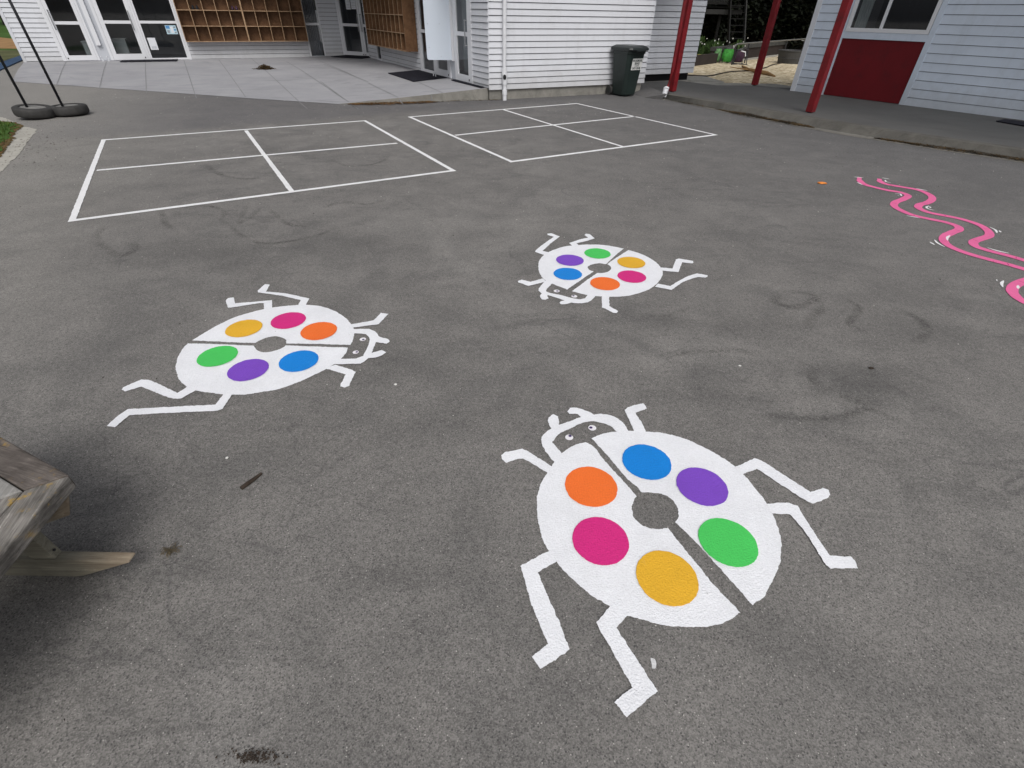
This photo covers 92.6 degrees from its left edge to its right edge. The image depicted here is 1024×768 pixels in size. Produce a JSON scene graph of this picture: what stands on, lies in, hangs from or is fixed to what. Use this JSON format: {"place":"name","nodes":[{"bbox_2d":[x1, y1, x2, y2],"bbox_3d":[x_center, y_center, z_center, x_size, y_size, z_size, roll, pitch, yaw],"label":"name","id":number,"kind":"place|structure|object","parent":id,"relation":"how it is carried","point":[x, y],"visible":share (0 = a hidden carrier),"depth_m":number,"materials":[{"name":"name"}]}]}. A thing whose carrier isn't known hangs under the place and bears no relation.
{"place":"outdoors","nodes":[
{"label":"outdoors","id":0,"kind":"place"},
{"bbox_2d":[0,19,16,49],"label":"lawn","id":1,"kind":"structure","parent":0,"point":[4,32],"depth_m":31.54,"materials":[{"name":"green plant"}]},
{"bbox_2d":[0,37,16,48],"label":"bark edge","id":2,"kind":"object","parent":1,"relation":"on","point":[7,43],"depth_m":23.50,"materials":[{"name":"brown wood"}]},
{"bbox_2d":[0,50,19,61],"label":"worn ground","id":3,"kind":"structure","parent":0,"point":[7,54],"depth_m":18.77,"materials":[{"name":"green plant"}]},
{"bbox_2d":[0,121,23,155],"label":"verge","id":4,"kind":"structure","parent":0,"point":[5,136],"depth_m":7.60,"materials":[{"name":"green plant"}]},
{"bbox_2d":[0,121,13,134],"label":"grass","id":5,"kind":"structure","parent":4,"relation":"on","point":[2,129],"depth_m":7.80,"materials":[{"name":"green plant"}]},
{"bbox_2d":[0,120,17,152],"bbox_3d":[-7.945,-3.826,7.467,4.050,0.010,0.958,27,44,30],"label":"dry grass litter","id":6,"kind":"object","parent":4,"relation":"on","point":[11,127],"visible":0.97,"depth_m":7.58,"materials":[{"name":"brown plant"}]},
{"bbox_2d":[80,40,91,54],"bbox_3d":[-13.641,-10.910,16.003,0.470,0.510,0.540,-15,40,-20],"label":"cabinet","id":7,"kind":"object","parent":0,"point":[86,47],"visible":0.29,"depth_m":15.73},
{"bbox_2d":[111,38,131,53],"bbox_3d":[-12.966,-11.183,16.327,0.390,0.570,0.540,-15,40,-20],"label":"cabinet","id":8,"kind":"object","parent":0,"point":[121,45],"visible":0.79,"depth_m":16.12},
{"bbox_2d":[13,56,485,108],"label":"pavement","id":9,"kind":"structure","parent":0,"point":[212,77],"depth_m":12.97,"materials":[{"name":"concrete"}]},
{"bbox_2d":[120,59,177,61],"bbox_3d":[-11.817,-10.551,15.970,1.580,0.023,0.560,-15,40,-20],"label":"doormat","id":10,"kind":"object","parent":9,"relation":"on","point":[152,60],"visible":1,"depth_m":15.89,"materials":[{"name":"black rubber"}]},
{"bbox_2d":[252,64,273,69],"bbox_3d":[-7.384,-9.486,14.641,0.910,0.152,0.481,12,39,14],"label":"leaf heap","id":11,"kind":"object","parent":9,"relation":"on","point":[263,67],"visible":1,"depth_m":14.61,"materials":[{"name":"brown plant"}]},
{"bbox_2d":[331,55,369,58],"bbox_3d":[-5.700,-11.775,17.606,1.600,0.058,0.700,22,42,26],"label":"doormat","id":12,"kind":"object","parent":9,"relation":"on","point":[352,56],"visible":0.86,"depth_m":17.58,"materials":[{"name":"black rubber"}]},
{"bbox_2d":[343,88,487,103],"bbox_3d":[-2.081,-6.232,10.618,3.241,0.253,0.045,-10,39,-14],"label":"pavement edge","id":13,"kind":"object","parent":9,"relation":"attached to","point":[477,94],"visible":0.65,"depth_m":10.79,"materials":[{"name":"concrete"}]},
{"bbox_2d":[388,70,446,81],"bbox_3d":[-2.540,-8.184,12.982,0.890,0.068,2.050,-18,41,-23],"label":"doormat","id":14,"kind":"object","parent":9,"relation":"on","point":[415,75],"visible":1,"depth_m":12.85,"materials":[{"name":"black rubber"}]},
{"bbox_2d":[452,79,483,87],"bbox_3d":[-1.060,-7.072,11.519,0.120,0.021,1.600,-18,41,-23],"label":"doormat","id":15,"kind":"object","parent":9,"relation":"on","point":[456,80],"visible":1,"depth_m":11.46,"materials":[{"name":"black rubber"}]},
{"bbox_2d":[0,10,1023,767],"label":"ground","id":16,"kind":"structure","parent":0,"point":[310,596],"depth_m":2.39,"materials":[{"name":"grey asphalt"}]},
{"bbox_2d":[0,56,22,70],"bbox_3d":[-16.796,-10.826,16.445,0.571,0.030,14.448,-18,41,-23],"label":"bench","id":17,"kind":"object","parent":16,"relation":"on","point":[13,61],"visible":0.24,"depth_m":16.28,"materials":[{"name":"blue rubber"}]},
{"bbox_2d":[0,117,36,171],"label":"kerb","id":18,"kind":"object","parent":16,"relation":"on","point":[13,150],"visible":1,"depth_m":6.97,"materials":[{"name":"concrete"}]},
{"bbox_2d":[0,55,55,118],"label":"tyre stand","id":19,"kind":"object","parent":16,"relation":"on","point":[33,111],"visible":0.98,"depth_m":8.36,"materials":[{"name":"black rubber"}]},
{"bbox_2d":[8,0,89,115],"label":"tyre stand","id":20,"kind":"object","parent":16,"relation":"on","point":[67,109],"visible":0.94,"depth_m":8.60,"materials":[{"name":"black rubber"}]},
{"bbox_2d":[0,437,134,578],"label":"picnic bench","id":21,"kind":"object","parent":16,"relation":"on","point":[35,492],"visible":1,"depth_m":1.53,"materials":[{"name":"grey wood"}]},
{"bbox_2d":[160,541,182,557],"bbox_3d":[-1.268,0.616,1.819,0.074,0.012,0.057,-27,45,-32],"label":"dry grass tuft","id":22,"kind":"object","parent":16,"relation":"on","point":[169,551],"visible":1,"depth_m":1.82,"materials":[{"name":"plant"}]},
{"bbox_2d":[107,284,389,426],"bbox_3d":[-1.398,-0.253,2.961,1.311,0.004,1.548,1,37,0],"label":"painted ladybug","id":23,"kind":"object","parent":16,"relation":"on","point":[227,371],"visible":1,"depth_m":2.85,"materials":[{"name":"white paint"}]},
{"bbox_2d":[240,472,261,489],"bbox_3d":[-1.112,0.413,2.092,0.019,0.020,0.100,21,42,24],"label":"stick","id":24,"kind":"object","parent":16,"relation":"on","point":[248,483],"visible":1,"depth_m":2.08,"materials":[{"name":"brown wood"}]},
{"bbox_2d":[215,747,293,767],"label":"leaf litter","id":25,"kind":"object","parent":16,"relation":"on","point":[255,755],"visible":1,"depth_m":1.32,"materials":[{"name":"brown plant"}]},
{"bbox_2d":[68,120,455,221],"bbox_3d":[-3.396,-3.151,6.715,3.976,0.002,4.030,-19,41,-24],"label":"court marking","id":26,"kind":"object","parent":16,"relation":"on","point":[77,205],"visible":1,"depth_m":6.02,"materials":[{"name":"white paint"}]},
{"bbox_2d":[0,0,706,100],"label":"school building","id":27,"kind":"structure","parent":16,"relation":"on","point":[519,49],"depth_m":13.15,"materials":[{"name":"white paint"}]},
{"bbox_2d":[40,0,97,60],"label":"door","id":28,"kind":"structure","parent":27,"relation":"in","point":[69,57],"depth_m":15.10,"materials":[{"name":"white metal"}]},
{"bbox_2d":[91,0,147,59],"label":"door","id":29,"kind":"structure","parent":27,"relation":"in","point":[143,56],"depth_m":15.56,"materials":[{"name":"white metal"}]},
{"bbox_2d":[147,38,158,49],"bbox_3d":[-11.756,-11.139,16.031,0.220,0.325,0.004,-15,40,-20],"label":"poster","id":30,"kind":"object","parent":27,"relation":"attached to","point":[152,43],"visible":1,"depth_m":16.03,"materials":[{"name":"white paper"}]},
{"bbox_2d":[130,0,188,59],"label":"door","id":31,"kind":"structure","parent":27,"relation":"in","point":[157,22],"depth_m":15.88,"materials":[{"name":"white metal"}]},
{"bbox_2d":[165,25,177,33],"bbox_3d":[-11.152,-11.599,16.029,0.310,0.235,0.004,-15,40,-20],"label":"poster","id":32,"kind":"object","parent":27,"relation":"attached to","point":[171,29],"visible":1,"depth_m":16.03,"materials":[{"name":"white paper"}]},
{"bbox_2d":[173,0,307,41],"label":"cubby shelf","id":33,"kind":"object","parent":27,"relation":"attached to","point":[251,21],"visible":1,"depth_m":16.57,"materials":[{"name":"brown wood"}]},
{"bbox_2d":[301,0,322,55],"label":"curtain","id":34,"kind":"object","parent":27,"relation":"hanging from","point":[312,30],"visible":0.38,"depth_m":17.68,"materials":[{"name":"grey fabric"}]},
{"bbox_2d":[301,0,325,56],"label":"window","id":35,"kind":"structure","parent":27,"relation":"in","point":[319,23],"depth_m":17.51,"materials":[{"name":"black glass"}]},
{"bbox_2d":[345,0,350,8],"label":"poster","id":36,"kind":"object","parent":27,"relation":"attached to","point":[347,2],"visible":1,"depth_m":17.13,"materials":[{"name":"white paper"}]},
{"bbox_2d":[337,0,364,55],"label":"door","id":37,"kind":"structure","parent":27,"relation":"in","point":[342,24],"depth_m":17.57,"materials":[{"name":"white metal"}]},
{"bbox_2d":[350,0,355,8],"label":"poster","id":38,"kind":"object","parent":27,"relation":"attached to","point":[353,5],"visible":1,"depth_m":17.00,"materials":[{"name":"white paper"}]},
{"bbox_2d":[357,0,368,55],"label":"door","id":39,"kind":"structure","parent":27,"relation":"in","point":[362,24],"depth_m":17.22,"materials":[{"name":"white metal"}]},
{"bbox_2d":[376,46,382,60],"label":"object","id":40,"kind":"structure","parent":27,"relation":"in","point":[381,58],"depth_m":16.48,"materials":[{"name":"metal"}]},
{"bbox_2d":[362,0,417,51],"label":"cubby shelf","id":41,"kind":"object","parent":27,"relation":"attached to","point":[390,24],"visible":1,"depth_m":13.96,"materials":[{"name":"brown wood"}]},
{"bbox_2d":[417,0,434,73],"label":"window","id":42,"kind":"structure","parent":27,"relation":"in","point":[421,30],"depth_m":13.17,"materials":[{"name":"white metal"}]},
{"bbox_2d":[423,0,454,60],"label":"white panel","id":43,"kind":"object","parent":27,"relation":"attached to","point":[438,21],"visible":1,"depth_m":11.46,"materials":[{"name":"metal"}]},
{"bbox_2d":[435,60,449,77],"bbox_3d":[-1.760,-8.811,12.067,0.057,2.075,0.910,-18,41,-23],"label":"door","id":44,"kind":"structure","parent":27,"relation":"in","point":[442,72],"depth_m":12.66,"materials":[{"name":"white metal"}]},
{"bbox_2d":[453,0,469,82],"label":"door","id":45,"kind":"structure","parent":27,"relation":"in","point":[462,77],"depth_m":11.38,"materials":[{"name":"white metal"}]},
{"bbox_2d":[461,0,467,71],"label":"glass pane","id":46,"kind":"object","parent":45,"relation":"in","point":[465,49],"visible":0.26,"depth_m":11.50,"materials":[{"name":"grey glass"}]},
{"bbox_2d":[350,101,436,104],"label":"leaf litter","id":47,"kind":"object","parent":16,"relation":"on","point":[389,103],"visible":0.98,"depth_m":10.40,"materials":[{"name":"brown plant"}]},
{"bbox_2d":[431,99,501,101],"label":"leaf litter","id":48,"kind":"object","parent":16,"relation":"on","point":[467,100],"visible":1,"depth_m":10.87,"materials":[{"name":"brown plant"}]},
{"bbox_2d":[2,100,962,765],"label":"leaf crumbs","id":49,"kind":"object","parent":16,"relation":"on","point":[432,220],"visible":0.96,"depth_m":6.24,"materials":[{"name":"brown plant"}]},
{"bbox_2d":[8,97,968,733],"bbox_3d":[-0.482,-2.729,6.228,16.920,0.007,12.605,1,37,0],"label":"grit","id":50,"kind":"object","parent":16,"relation":"on","point":[456,215],"visible":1,"depth_m":5.90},
{"bbox_2d":[409,103,715,161],"bbox_3d":[0.724,-4.608,8.722,4.072,0.002,3.912,-19,42,-25],"label":"court marking","id":51,"kind":"object","parent":16,"relation":"on","point":[556,126],"visible":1,"depth_m":8.20,"materials":[{"name":"white paint"}]},
{"bbox_2d":[518,233,707,312],"bbox_3d":[0.657,-0.892,3.847,1.478,0.004,1.333,25,43,28],"label":"painted ladybug","id":52,"kind":"object","parent":16,"relation":"on","point":[630,272],"visible":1,"depth_m":3.82,"materials":[{"name":"white paint"}]},
{"bbox_2d":[606,44,648,95],"bbox_3d":[2.737,-7.496,11.719,0.613,1.024,0.871,-20,42,-25],"label":"wheelie bin","id":53,"kind":"object","parent":16,"relation":"on","point":[627,61],"visible":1,"depth_m":11.52,"materials":[{"name":"green plastic"}]},
{"bbox_2d":[634,83,666,98],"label":"asphalt ramp","id":54,"kind":"structure","parent":16,"relation":"on","point":[645,91],"depth_m":11.98,"materials":[{"name":"grey asphalt"}]},
{"bbox_2d":[651,658,655,668],"bbox_3d":[0.443,0.873,1.532,0.017,0.001,0.032,1,37,0],"label":"paint drip","id":55,"kind":"object","parent":16,"relation":"on","point":[653,661],"visible":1,"depth_m":1.53},
{"bbox_2d":[501,403,857,716],"bbox_3d":[0.555,0.469,2.060,1.468,0.004,1.245,-17,41,-22],"label":"painted ladybug","id":56,"kind":"object","parent":16,"relation":"on","point":[602,544],"visible":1,"depth_m":1.91,"materials":[{"name":"white paint"}]},
{"bbox_2d":[662,0,1023,119],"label":"red trim building","id":57,"kind":"structure","parent":16,"relation":"on","point":[965,56],"depth_m":10.12,"materials":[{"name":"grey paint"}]},
{"bbox_2d":[854,0,874,27],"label":"curtain","id":58,"kind":"object","parent":57,"relation":"hanging from","point":[864,13],"visible":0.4,"depth_m":10.73,"materials":[{"name":"grey fabric"}]},
{"bbox_2d":[845,0,942,33],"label":"window","id":59,"kind":"structure","parent":57,"relation":"in","point":[904,31],"depth_m":10.33,"materials":[{"name":"white metal"}]},
{"bbox_2d":[662,94,1023,162],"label":"kerb apron","id":60,"kind":"object","parent":16,"relation":"on","point":[910,144],"visible":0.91,"depth_m":8.14,"materials":[{"name":"concrete"}]},
{"bbox_2d":[718,109,814,127],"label":"leaf litter","id":61,"kind":"object","parent":60,"relation":"on","point":[756,116],"visible":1,"depth_m":9.56,"materials":[{"name":"brown plant"}]},
{"bbox_2d":[874,137,1023,161],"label":"leaf litter","id":62,"kind":"object","parent":60,"relation":"on","point":[952,148],"visible":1,"depth_m":7.48,"materials":[{"name":"brown plant"}]},
{"bbox_2d":[857,177,1023,303],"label":"painted snake","id":63,"kind":"object","parent":16,"relation":"on","point":[1012,288],"visible":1,"depth_m":4.63,"materials":[{"name":"pink paint"}]},
{"bbox_2d":[688,56,797,85],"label":"bark ground","id":64,"kind":"structure","parent":0,"point":[784,74],"depth_m":17.21,"materials":[{"name":"beige wood"}]},
{"bbox_2d":[697,35,707,53],"bbox_3d":[7.700,-14.468,21.017,1.232,1.025,0.789,1,37,0],"label":"flowering plant","id":65,"kind":"object","parent":64,"relation":"on","point":[701,42],"visible":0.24,"depth_m":20.94,"materials":[{"name":"green plant"}]},
{"bbox_2d":[695,53,718,65],"bbox_3d":[7.031,-12.484,18.916,0.150,0.350,4.080,29,45,31],"label":"planter edge","id":66,"kind":"object","parent":64,"relation":"on","point":[704,59],"visible":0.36,"depth_m":19.45,"materials":[{"name":"wood"}]},
{"bbox_2d":[702,39,724,53],"bbox_3d":[8.710,-14.441,21.224,1.359,0.926,0.947,-20,42,-25],"label":"flowering plant","id":67,"kind":"object","parent":64,"relation":"on","point":[709,44],"visible":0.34,"depth_m":21.03,"materials":[{"name":"green plant"}]},
{"bbox_2d":[714,47,721,62],"bbox_3d":[8.446,-13.598,20.261,0.428,0.536,0.304,1,37,0],"label":"garden sack","id":68,"kind":"object","parent":64,"relation":"on","point":[719,50],"visible":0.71,"depth_m":20.12,"materials":[{"name":"green plastic"}]},
{"bbox_2d":[705,0,746,45],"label":"raised deck","id":69,"kind":"structure","parent":64,"relation":"on","point":[729,12],"depth_m":22.47,"materials":[{"name":"grey wood"}]},
{"bbox_2d":[721,48,733,61],"bbox_3d":[8.861,-13.500,20.142,0.474,0.536,0.332,1,37,0],"label":"garden sack","id":70,"kind":"object","parent":64,"relation":"on","point":[727,54],"visible":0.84,"depth_m":20.03,"materials":[{"name":"green plastic"}]},
{"bbox_2d":[698,0,766,52],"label":"dark shrub","id":71,"kind":"object","parent":64,"relation":"on","point":[722,33],"visible":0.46,"depth_m":24.71,"materials":[{"name":"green plant"}]},
{"bbox_2d":[688,62,782,76],"bbox_3d":[8.548,-11.585,18.012,8.809,0.038,1.070,-28,46,-33],"label":"hose","id":72,"kind":"object","parent":64,"relation":"on","point":[731,71],"visible":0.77,"depth_m":16.97,"materials":[{"name":"black rubber"}]},
{"bbox_2d":[729,39,744,58],"bbox_3d":[9.490,-14.468,21.208,1.317,0.929,0.980,-18,41,-23],"label":"flowering plant","id":73,"kind":"object","parent":64,"relation":"on","point":[739,46],"visible":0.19,"depth_m":21.21,"materials":[{"name":"green plant"}]},
{"bbox_2d":[733,49,744,61],"bbox_3d":[9.291,-13.417,20.075,0.433,0.496,0.299,1,37,0],"label":"garden sack","id":74,"kind":"object","parent":64,"relation":"on","point":[739,56],"visible":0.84,"depth_m":19.97,"materials":[{"name":"purple fabric"}]},
{"bbox_2d":[687,76,790,87],"bbox_3d":[6.535,-8.842,14.390,3.650,0.002,3.950,1,37,0],"label":"concrete strip","id":75,"kind":"object","parent":64,"relation":"on","point":[703,80],"visible":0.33,"depth_m":14.41,"materials":[{"name":"grey concrete"}]},
{"bbox_2d":[732,47,747,64],"bbox_3d":[9.193,-13.197,19.712,0.727,0.576,0.381,1,37,0],"label":"trolley frame","id":76,"kind":"object","parent":64,"relation":"on","point":[745,55],"visible":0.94,"depth_m":19.77,"materials":[{"name":"grey metal"}]},
{"bbox_2d":[710,41,789,61],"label":"planter wall","id":77,"kind":"structure","parent":64,"relation":"on","point":[755,48],"depth_m":23.15,"materials":[{"name":"grey wood"}]},
{"bbox_2d":[712,0,787,37],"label":"dark shrub","id":78,"kind":"object","parent":64,"relation":"on","point":[752,11],"visible":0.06,"depth_m":26.58,"materials":[{"name":"green plant"}]},
{"bbox_2d":[725,55,777,62],"bbox_3d":[11.799,-15.359,23.019,0.120,0.058,8.500,29,45,31],"label":"pale edging","id":79,"kind":"object","parent":64,"relation":"on","point":[756,58],"visible":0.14,"depth_m":22.39,"materials":[{"name":"concrete"}]},
{"bbox_2d":[731,65,774,76],"bbox_3d":[8.332,-11.216,17.473,0.878,0.150,3.605,3,37,3],"label":"fallen branch","id":80,"kind":"object","parent":64,"relation":"on","point":[763,72],"visible":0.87,"depth_m":17.00,"materials":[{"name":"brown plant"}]},
{"bbox_2d":[731,38,805,64],"bbox_3d":[11.771,-15.081,22.120,0.056,0.728,9.468,29,45,31],"label":"handrail","id":81,"kind":"object","parent":64,"relation":"on","point":[749,43],"visible":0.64,"depth_m":20.39,"materials":[{"name":"grey metal"}]},
{"bbox_2d":[747,0,816,49],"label":"dark shrub","id":82,"kind":"object","parent":64,"relation":"on","point":[794,15],"visible":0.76,"depth_m":24.69,"materials":[{"name":"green plant"}]},
{"bbox_2d":[777,40,804,63],"bbox_3d":[11.852,-13.956,20.574,1.234,0.818,1.234,19,41,22],"label":"tub","id":83,"kind":"object","parent":64,"relation":"on","point":[788,56],"visible":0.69,"depth_m":20.38,"materials":[{"name":"grey plastic"}]},
{"bbox_2d":[773,0,817,48],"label":"dark shrub","id":84,"kind":"object","parent":64,"relation":"on","point":[814,4],"visible":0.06,"depth_m":25.38,"materials":[{"name":"green plant"}]},
{"bbox_2d":[701,0,805,49],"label":"hillside","id":85,"kind":"structure","parent":0,"point":[749,38],"depth_m":27.08,"materials":[{"name":"green plant"}]},
{"bbox_2d":[643,81,1023,147],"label":"verandah floor","id":86,"kind":"structure","parent":0,"point":[959,125],"depth_m":9.70,"materials":[{"name":"grey concrete"}]},
{"bbox_2d":[996,119,1023,125],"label":"doormat","id":87,"kind":"object","parent":86,"relation":"on","point":[1014,122],"visible":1,"depth_m":8.91,"materials":[{"name":"black rubber"}]}
]}

